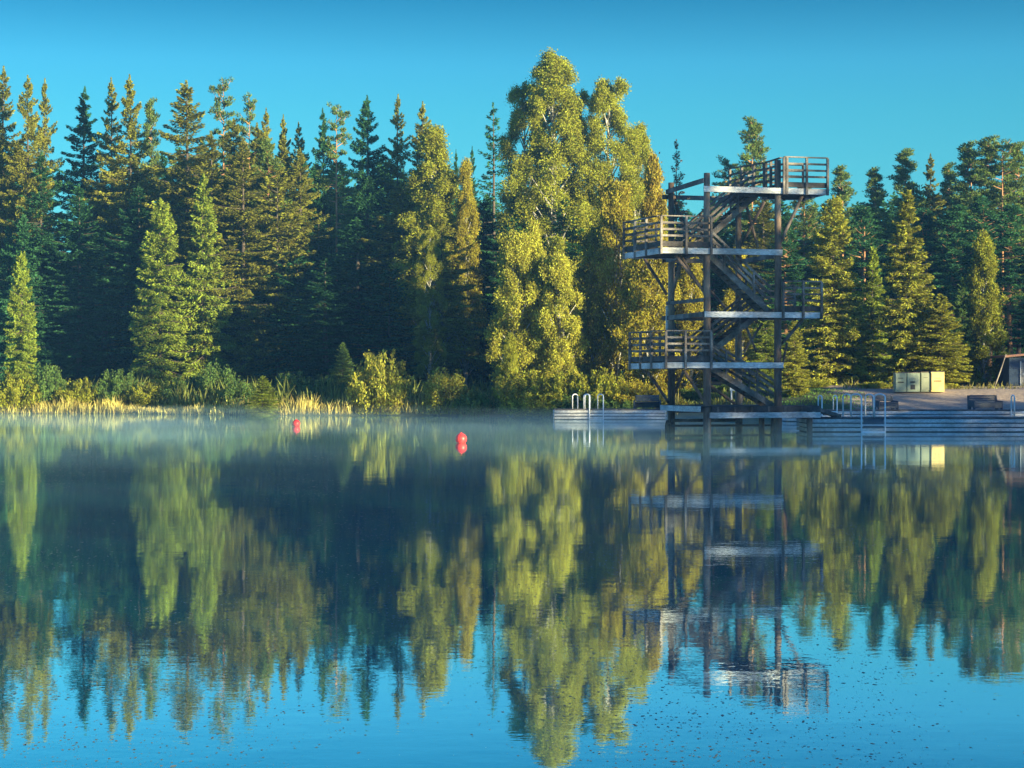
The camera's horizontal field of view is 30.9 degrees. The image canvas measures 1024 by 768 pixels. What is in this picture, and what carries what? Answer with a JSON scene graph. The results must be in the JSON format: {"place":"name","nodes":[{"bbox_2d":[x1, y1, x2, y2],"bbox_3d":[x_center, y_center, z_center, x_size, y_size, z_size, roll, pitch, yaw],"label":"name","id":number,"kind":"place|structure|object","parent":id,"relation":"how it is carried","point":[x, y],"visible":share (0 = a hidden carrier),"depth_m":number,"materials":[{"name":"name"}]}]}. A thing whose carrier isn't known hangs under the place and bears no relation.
{"place":"outdoors","nodes":[
{"label":"outdoors","id":0,"kind":"place"},
{"bbox_2d":[0,413,1023,767],"bbox_3d":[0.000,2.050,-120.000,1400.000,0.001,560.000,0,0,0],"label":"lake water","id":1,"kind":"structure","parent":0,"point":[174,531],"depth_m":18.12,"materials":[{"name":"liquid"}]},
{"bbox_2d":[0,444,1023,767],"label":"floating flecks","id":2,"kind":"object","parent":1,"relation":"on","point":[476,626],"visible":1,"depth_m":14.51,"materials":[{"name":"plant"}]},
{"bbox_2d":[553,409,666,419],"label":"floating dock","id":3,"kind":"object","parent":1,"relation":"on","point":[612,414],"visible":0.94,"depth_m":106.55,"materials":[{"name":"grey wood"}]},
{"bbox_2d":[623,156,828,432],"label":"diving tower","id":4,"kind":"structure","parent":1,"relation":"in","point":[741,195],"depth_m":77.89,"materials":[{"name":"brown wood"}]},
{"bbox_2d":[782,409,1023,421],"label":"floating dock","id":5,"kind":"object","parent":1,"relation":"on","point":[944,412],"visible":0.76,"depth_m":100.95,"materials":[{"name":"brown wood"}]},
{"bbox_2d":[796,416,1023,431],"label":"floating dock","id":6,"kind":"object","parent":1,"relation":"on","point":[929,424],"visible":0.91,"depth_m":78.95,"materials":[{"name":"grey wood"}]},
{"bbox_2d":[0,381,1023,418],"bbox_3d":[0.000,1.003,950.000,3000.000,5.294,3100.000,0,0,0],"label":"ground","id":7,"kind":"structure","parent":0,"point":[949,398],"depth_m":110.81,"materials":[{"name":"soil"}]},
{"bbox_2d":[0,226,14,385],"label":"spruce tree","id":8,"kind":"object","parent":7,"relation":"on","point":[5,268],"visible":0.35,"depth_m":146.71,"materials":[{"name":"green plant"}]},
{"bbox_2d":[0,65,35,339],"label":"spruce tree","id":9,"kind":"object","parent":7,"relation":"on","point":[8,181],"visible":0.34,"depth_m":151.65,"materials":[{"name":"green plant"}]},
{"bbox_2d":[2,251,39,407],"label":"spruce tree","id":10,"kind":"object","parent":7,"relation":"on","point":[25,347],"visible":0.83,"depth_m":130.31,"materials":[{"name":"green plant"}]},
{"bbox_2d":[0,371,46,412],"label":"shrub","id":11,"kind":"object","parent":7,"relation":"on","point":[10,393],"visible":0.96,"depth_m":129.06,"materials":[{"name":"green plant"}]},
{"bbox_2d":[0,213,54,387],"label":"spruce tree","id":12,"kind":"object","parent":7,"relation":"on","point":[25,240],"visible":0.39,"depth_m":145.73,"materials":[{"name":"green plant"}]},
{"bbox_2d":[0,75,57,363],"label":"spruce tree","id":13,"kind":"object","parent":7,"relation":"on","point":[20,158],"visible":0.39,"depth_m":148.53,"materials":[{"name":"green plant"}]},
{"bbox_2d":[0,151,84,379],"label":"spruce tree","id":14,"kind":"object","parent":7,"relation":"on","point":[41,248],"visible":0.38,"depth_m":147.26,"materials":[{"name":"green plant"}]},
{"bbox_2d":[14,78,71,317],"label":"spruce tree","id":15,"kind":"object","parent":7,"relation":"on","point":[44,107],"visible":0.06,"depth_m":154.85,"materials":[{"name":"green plant"}]},
{"bbox_2d":[23,362,68,405],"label":"shrub","id":16,"kind":"object","parent":7,"relation":"on","point":[48,383],"visible":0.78,"depth_m":130.41,"materials":[{"name":"green plant"}]},
{"bbox_2d":[30,242,101,382],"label":"spruce tree","id":17,"kind":"object","parent":7,"relation":"on","point":[50,282],"visible":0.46,"depth_m":146.59,"materials":[{"name":"green plant"}]},
{"bbox_2d":[38,184,117,386],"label":"spruce tree","id":18,"kind":"object","parent":7,"relation":"on","point":[78,254],"visible":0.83,"depth_m":146.20,"materials":[{"name":"green plant"}]},
{"bbox_2d":[50,86,122,365],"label":"spruce tree","id":19,"kind":"object","parent":7,"relation":"on","point":[84,131],"visible":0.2,"depth_m":154.64,"materials":[{"name":"green plant"}]},
{"bbox_2d":[48,225,141,386],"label":"spruce tree","id":20,"kind":"object","parent":7,"relation":"on","point":[106,362],"visible":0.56,"depth_m":146.72,"materials":[{"name":"green plant"}]},
{"bbox_2d":[75,77,137,374],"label":"spruce tree","id":21,"kind":"object","parent":7,"relation":"on","point":[105,137],"visible":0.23,"depth_m":151.72,"materials":[{"name":"green plant"}]},
{"bbox_2d":[90,368,143,404],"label":"shrub","id":22,"kind":"object","parent":7,"relation":"on","point":[113,381],"visible":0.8,"depth_m":130.28,"materials":[{"name":"green plant"}]},
{"bbox_2d":[93,74,162,374],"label":"spruce tree","id":23,"kind":"object","parent":7,"relation":"on","point":[142,174],"visible":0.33,"depth_m":149.56,"materials":[{"name":"green plant"}]},
{"bbox_2d":[93,184,183,385],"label":"spruce tree","id":24,"kind":"object","parent":7,"relation":"on","point":[134,217],"visible":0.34,"depth_m":146.20,"materials":[{"name":"green plant"}]},
{"bbox_2d":[133,97,164,270],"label":"pine tree","id":25,"kind":"object","parent":7,"relation":"on","point":[149,110],"visible":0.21,"depth_m":159.84,"materials":[{"name":"green plant"}]},
{"bbox_2d":[128,198,193,389],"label":"spruce tree","id":26,"kind":"object","parent":7,"relation":"on","point":[158,362],"visible":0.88,"depth_m":139.42,"materials":[{"name":"green plant"}]},
{"bbox_2d":[132,80,228,359],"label":"spruce tree","id":27,"kind":"object","parent":7,"relation":"on","point":[177,190],"visible":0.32,"depth_m":147.33,"materials":[{"name":"green plant"}]},
{"bbox_2d":[172,173,236,383],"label":"spruce tree","id":28,"kind":"object","parent":7,"relation":"on","point":[207,306],"visible":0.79,"depth_m":140.64,"materials":[{"name":"green plant"}]},
{"bbox_2d":[170,131,255,380],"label":"spruce tree","id":29,"kind":"object","parent":7,"relation":"on","point":[211,154],"visible":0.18,"depth_m":143.56,"materials":[{"name":"green plant"}]},
{"bbox_2d":[199,76,243,219],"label":"pine tree","id":30,"kind":"object","parent":7,"relation":"on","point":[223,87],"visible":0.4,"depth_m":155.69,"materials":[{"name":"green plant"}]},
{"bbox_2d":[204,137,289,387],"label":"spruce tree","id":31,"kind":"object","parent":7,"relation":"on","point":[243,220],"visible":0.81,"depth_m":142.30,"materials":[{"name":"green plant"}]},
{"bbox_2d":[244,376,281,415],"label":"spruce tree","id":32,"kind":"object","parent":7,"relation":"on","point":[266,407],"visible":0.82,"depth_m":120.81,"materials":[{"name":"green plant"}]},
{"bbox_2d":[233,137,296,378],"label":"spruce tree","id":33,"kind":"object","parent":7,"relation":"on","point":[265,154],"visible":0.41,"depth_m":144.57,"materials":[{"name":"green plant"}]},
{"bbox_2d":[224,166,321,384],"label":"spruce tree","id":34,"kind":"object","parent":7,"relation":"on","point":[259,311],"visible":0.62,"depth_m":142.31,"materials":[{"name":"green plant"}]},
{"bbox_2d":[246,133,323,383],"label":"spruce tree","id":35,"kind":"object","parent":7,"relation":"on","point":[282,142],"visible":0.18,"depth_m":145.27,"materials":[{"name":"green plant"}]},
{"bbox_2d":[248,255,340,387],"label":"spruce tree","id":36,"kind":"object","parent":7,"relation":"on","point":[282,318],"visible":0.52,"depth_m":141.40,"materials":[{"name":"green plant"}]},
{"bbox_2d":[271,147,333,374],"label":"spruce tree","id":37,"kind":"object","parent":7,"relation":"on","point":[296,174],"visible":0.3,"depth_m":144.57,"materials":[{"name":"green plant"}]},
{"bbox_2d":[280,216,355,371],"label":"spruce tree","id":38,"kind":"object","parent":7,"relation":"on","point":[318,255],"visible":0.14,"depth_m":144.31,"materials":[{"name":"green plant"}]},
{"bbox_2d":[283,258,367,385],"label":"spruce tree","id":39,"kind":"object","parent":7,"relation":"on","point":[319,339],"visible":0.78,"depth_m":138.48,"materials":[{"name":"green plant"}]},
{"bbox_2d":[304,108,346,280],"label":"spruce tree","id":40,"kind":"object","parent":7,"relation":"on","point":[320,203],"visible":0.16,"depth_m":152.72,"materials":[{"name":"green plant"}]},
{"bbox_2d":[315,102,359,315],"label":"pine tree","id":41,"kind":"object","parent":7,"relation":"on","point":[335,199],"visible":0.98,"depth_m":145.94,"materials":[{"name":"green plant"}]},
{"bbox_2d":[0,389,680,415],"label":"shore grass","id":42,"kind":"structure","parent":7,"relation":"on","point":[346,406],"depth_m":123.52,"materials":[{"name":"plant"}]},
{"bbox_2d":[290,216,417,381],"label":"spruce tree","id":43,"kind":"object","parent":7,"relation":"on","point":[358,270],"visible":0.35,"depth_m":140.97,"materials":[{"name":"green plant"}]},
{"bbox_2d":[329,95,404,342],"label":"spruce tree","id":44,"kind":"object","parent":7,"relation":"on","point":[370,182],"visible":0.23,"depth_m":150.65,"materials":[{"name":"green plant"}]},
{"bbox_2d":[344,348,414,415],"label":"shrub","id":45,"kind":"object","parent":7,"relation":"on","point":[370,382],"visible":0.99,"depth_m":120.65,"materials":[{"name":"green plant"}]},
{"bbox_2d":[347,269,428,384],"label":"spruce tree","id":46,"kind":"object","parent":7,"relation":"on","point":[391,329],"visible":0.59,"depth_m":137.52,"materials":[{"name":"green plant"}]},
{"bbox_2d":[345,184,443,385],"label":"spruce tree","id":47,"kind":"object","parent":7,"relation":"on","point":[389,235],"visible":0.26,"depth_m":142.15,"materials":[{"name":"green plant"}]},
{"bbox_2d":[369,94,420,381],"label":"spruce tree","id":48,"kind":"object","parent":7,"relation":"on","point":[396,157],"visible":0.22,"depth_m":151.68,"materials":[{"name":"green plant"}]},
{"bbox_2d":[39,373,773,408],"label":"undergrowth","id":49,"kind":"object","parent":7,"relation":"on","point":[189,400],"visible":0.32,"depth_m":125.18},
{"bbox_2d":[410,227,449,379],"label":"birch tree","id":50,"kind":"object","parent":7,"relation":"on","point":[432,250],"visible":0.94,"depth_m":132.73,"materials":[{"name":"green plant"}]},
{"bbox_2d":[378,123,490,376],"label":"birch tree","id":51,"kind":"object","parent":7,"relation":"on","point":[435,169],"visible":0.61,"depth_m":139.20,"materials":[{"name":"green plant"}]},
{"bbox_2d":[395,217,491,390],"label":"spruce tree","id":52,"kind":"object","parent":7,"relation":"on","point":[451,289],"visible":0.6,"depth_m":134.06,"materials":[{"name":"green plant"}]},
{"bbox_2d":[420,363,469,415],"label":"shrub","id":53,"kind":"object","parent":7,"relation":"on","point":[434,390],"visible":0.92,"depth_m":119.99,"materials":[{"name":"green plant"}]},
{"bbox_2d":[439,156,487,385],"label":"birch tree","id":54,"kind":"object","parent":7,"relation":"on","point":[465,205],"visible":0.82,"depth_m":138.64,"materials":[{"name":"green plant"}]},
{"bbox_2d":[438,198,502,388],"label":"spruce tree","id":55,"kind":"object","parent":7,"relation":"on","point":[484,256],"visible":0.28,"depth_m":143.56,"materials":[{"name":"green plant"}]},
{"bbox_2d":[452,388,499,415],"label":"shrub","id":56,"kind":"object","parent":7,"relation":"on","point":[478,401],"visible":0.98,"depth_m":118.82,"materials":[{"name":"green plant"}]},
{"bbox_2d":[462,102,506,380],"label":"spruce tree","id":57,"kind":"object","parent":7,"relation":"on","point":[493,199],"visible":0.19,"depth_m":157.86,"materials":[{"name":"green plant"}]},
{"bbox_2d":[474,196,530,386],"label":"spruce tree","id":58,"kind":"object","parent":7,"relation":"on","point":[490,296],"visible":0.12,"depth_m":138.58,"materials":[{"name":"green plant"}]},
{"bbox_2d":[479,227,541,393],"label":"birch tree","id":59,"kind":"object","parent":7,"relation":"on","point":[511,271],"visible":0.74,"depth_m":121.85,"materials":[{"name":"green plant"}]},
{"bbox_2d":[0,140,1023,380],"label":"woods","id":60,"kind":"object","parent":7,"relation":"on","point":[891,210],"visible":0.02,"depth_m":163.06,"materials":[{"name":"plant"}]},
{"bbox_2d":[490,367,551,415],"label":"shrub","id":61,"kind":"object","parent":7,"relation":"on","point":[526,382],"visible":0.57,"depth_m":117.79,"materials":[{"name":"green plant"}]},
{"bbox_2d":[494,80,550,343],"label":"birch tree","id":62,"kind":"object","parent":7,"relation":"on","point":[515,95],"visible":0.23,"depth_m":141.36,"materials":[{"name":"green plant"}]},
{"bbox_2d":[499,388,574,416],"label":"shrub","id":63,"kind":"object","parent":7,"relation":"on","point":[529,406],"visible":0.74,"depth_m":115.46,"materials":[{"name":"green plant"}]},
{"bbox_2d":[518,215,560,389],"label":"birch tree","id":64,"kind":"object","parent":7,"relation":"on","point":[533,230],"visible":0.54,"depth_m":122.48,"materials":[{"name":"green plant"}]},
{"bbox_2d":[487,47,607,337],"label":"birch tree","id":65,"kind":"object","parent":7,"relation":"on","point":[549,88],"visible":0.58,"depth_m":138.79,"materials":[{"name":"green plant"}]},
{"bbox_2d":[532,198,586,369],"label":"tree","id":66,"kind":"object","parent":7,"relation":"on","point":[559,216],"visible":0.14,"depth_m":139.56,"materials":[{"name":"green plant"}]},
{"bbox_2d":[526,367,593,414],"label":"shrub","id":67,"kind":"object","parent":7,"relation":"on","point":[557,384],"visible":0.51,"depth_m":116.75,"materials":[{"name":"green plant"}]},
{"bbox_2d":[532,251,590,388],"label":"birch tree","id":68,"kind":"object","parent":7,"relation":"on","point":[555,271],"visible":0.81,"depth_m":120.88,"materials":[{"name":"green plant"}]},
{"bbox_2d":[569,223,615,383],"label":"birch tree","id":69,"kind":"object","parent":7,"relation":"on","point":[584,273],"visible":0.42,"depth_m":125.39,"materials":[{"name":"green plant"}]},
{"bbox_2d":[567,366,632,408],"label":"shrub","id":70,"kind":"object","parent":7,"relation":"on","point":[604,385],"visible":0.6,"depth_m":115.86,"materials":[{"name":"green plant"}]},
{"bbox_2d":[568,74,644,294],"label":"birch tree","id":71,"kind":"object","parent":7,"relation":"on","point":[603,99],"visible":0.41,"depth_m":140.03,"materials":[{"name":"green plant"}]},
{"bbox_2d":[583,175,642,381],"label":"birch tree","id":72,"kind":"object","parent":7,"relation":"on","point":[615,210],"visible":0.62,"depth_m":123.35,"materials":[{"name":"green plant"}]},
{"bbox_2d":[616,120,677,257],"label":"birch tree","id":73,"kind":"object","parent":7,"relation":"on","point":[644,154],"visible":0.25,"depth_m":141.35,"materials":[{"name":"green plant"}]},
{"bbox_2d":[610,226,684,394],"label":"birch tree","id":74,"kind":"object","parent":7,"relation":"on","point":[643,284],"visible":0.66,"depth_m":119.42,"materials":[{"name":"green plant"}]},
{"bbox_2d":[634,148,678,385],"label":"birch tree","id":75,"kind":"object","parent":7,"relation":"on","point":[655,203],"visible":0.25,"depth_m":124.62,"materials":[{"name":"green plant"}]},
{"bbox_2d":[674,234,711,393],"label":"birch tree","id":76,"kind":"object","parent":7,"relation":"on","point":[687,283],"visible":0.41,"depth_m":120.62,"materials":[{"name":"green plant"}]},
{"bbox_2d":[674,193,749,381],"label":"spruce tree","id":77,"kind":"object","parent":7,"relation":"on","point":[722,284],"visible":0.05,"depth_m":149.40,"materials":[{"name":"green plant"}]},
{"bbox_2d":[714,246,761,384],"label":"birch tree","id":78,"kind":"object","parent":7,"relation":"on","point":[729,298],"visible":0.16,"depth_m":121.57,"materials":[{"name":"green plant"}]},
{"bbox_2d":[719,115,781,299],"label":"pine tree","id":79,"kind":"object","parent":7,"relation":"on","point":[752,148],"visible":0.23,"depth_m":149.75,"materials":[{"name":"green plant"}]},
{"bbox_2d":[719,200,811,380],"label":"spruce tree","id":80,"kind":"object","parent":7,"relation":"on","point":[766,226],"visible":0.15,"depth_m":145.44,"materials":[{"name":"green plant"}]},
{"bbox_2d":[746,305,785,387],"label":"spruce tree","id":81,"kind":"object","parent":7,"relation":"on","point":[766,340],"visible":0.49,"depth_m":117.76,"materials":[{"name":"green plant"}]},
{"bbox_2d":[752,216,822,375],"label":"spruce tree","id":82,"kind":"object","parent":7,"relation":"on","point":[787,243],"visible":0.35,"depth_m":137.57,"materials":[{"name":"green plant"}]},
{"bbox_2d":[781,320,810,397],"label":"spruce tree","id":83,"kind":"object","parent":7,"relation":"on","point":[796,386],"visible":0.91,"depth_m":111.74,"materials":[{"name":"green plant"}]},
{"bbox_2d":[781,188,835,380],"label":"pine tree","id":84,"kind":"object","parent":7,"relation":"on","point":[810,225],"visible":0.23,"depth_m":147.52,"materials":[{"name":"green plant"}]},
{"bbox_2d":[799,195,869,385],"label":"spruce tree","id":85,"kind":"object","parent":7,"relation":"on","point":[824,366],"visible":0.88,"depth_m":118.50,"materials":[{"name":"green plant"}]},
{"bbox_2d":[810,164,867,378],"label":"pine tree","id":86,"kind":"object","parent":7,"relation":"on","point":[845,192],"visible":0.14,"depth_m":151.71,"materials":[{"name":"green plant"}]},
{"bbox_2d":[818,205,899,376],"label":"pine tree","id":87,"kind":"object","parent":7,"relation":"on","point":[863,219],"visible":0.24,"depth_m":141.69,"materials":[{"name":"green plant"}]},
{"bbox_2d":[849,246,895,384],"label":"spruce tree","id":88,"kind":"object","parent":7,"relation":"on","point":[870,355],"visible":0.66,"depth_m":120.73,"materials":[{"name":"green plant"}]},
{"bbox_2d":[851,166,895,319],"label":"pine tree","id":89,"kind":"object","parent":7,"relation":"on","point":[874,195],"visible":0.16,"depth_m":151.66,"materials":[{"name":"green plant"}]},
{"bbox_2d":[868,189,941,386],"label":"spruce tree","id":90,"kind":"object","parent":7,"relation":"on","point":[908,323],"visible":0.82,"depth_m":116.48,"materials":[{"name":"green plant"}]},
{"bbox_2d":[875,148,937,370],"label":"pine tree","id":91,"kind":"object","parent":7,"relation":"on","point":[901,170],"visible":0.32,"depth_m":150.57,"materials":[{"name":"green plant"}]},
{"bbox_2d":[885,207,949,371],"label":"pine tree","id":92,"kind":"object","parent":7,"relation":"on","point":[927,220],"visible":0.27,"depth_m":140.77,"materials":[{"name":"green plant"}]},
{"bbox_2d":[911,153,949,375],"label":"spruce tree","id":93,"kind":"object","parent":7,"relation":"on","point":[932,199],"visible":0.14,"depth_m":152.72,"materials":[{"name":"green plant"}]},
{"bbox_2d":[908,293,973,388],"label":"spruce tree","id":94,"kind":"object","parent":7,"relation":"on","point":[948,352],"visible":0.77,"depth_m":115.10,"materials":[{"name":"green plant"}]},
{"bbox_2d":[912,204,991,368],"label":"pine tree","id":95,"kind":"object","parent":7,"relation":"on","point":[958,235],"visible":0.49,"depth_m":138.36,"materials":[{"name":"green plant"}]},
{"bbox_2d":[928,140,996,307],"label":"pine tree","id":96,"kind":"object","parent":7,"relation":"on","point":[968,158],"visible":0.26,"depth_m":146.60,"materials":[{"name":"green plant"}]},
{"bbox_2d":[946,277,979,385],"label":"spruce tree","id":97,"kind":"object","parent":7,"relation":"on","point":[961,311],"visible":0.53,"depth_m":120.77,"materials":[{"name":"green plant"}]},
{"bbox_2d":[944,195,1020,380],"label":"pine tree","id":98,"kind":"object","parent":7,"relation":"on","point":[982,210],"visible":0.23,"depth_m":141.83,"materials":[{"name":"green plant"}]},
{"bbox_2d":[962,229,1010,385],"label":"birch tree","id":99,"kind":"object","parent":7,"relation":"on","point":[980,278],"visible":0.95,"depth_m":120.54,"materials":[{"name":"green plant"}]},
{"bbox_2d":[954,134,1022,380],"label":"pine tree","id":100,"kind":"object","parent":7,"relation":"on","point":[987,148],"visible":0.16,"depth_m":147.69,"materials":[{"name":"green plant"}]},
{"bbox_2d":[969,204,1023,357],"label":"pine tree","id":101,"kind":"object","parent":7,"relation":"on","point":[1005,242],"visible":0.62,"depth_m":136.52,"materials":[{"name":"green plant"}]},
{"bbox_2d":[974,137,1023,352],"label":"pine tree","id":102,"kind":"object","parent":7,"relation":"on","point":[1007,192],"visible":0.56,"depth_m":144.89,"materials":[{"name":"green plant"}]},
{"bbox_2d":[990,353,1023,385],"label":"shed","id":103,"kind":"structure","parent":7,"relation":"on","point":[1012,371],"depth_m":117.50,"materials":[{"name":"white paint"}]},
{"bbox_2d":[991,141,1023,357],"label":"pine tree","id":104,"kind":"object","parent":7,"relation":"on","point":[1017,181],"visible":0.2,"depth_m":146.64,"materials":[{"name":"green plant"}]},
{"bbox_2d":[0,0,1023,251],"label":"sky","id":105,"kind":"structure","parent":0,"point":[854,83],"materials":[{"name":"blue"}]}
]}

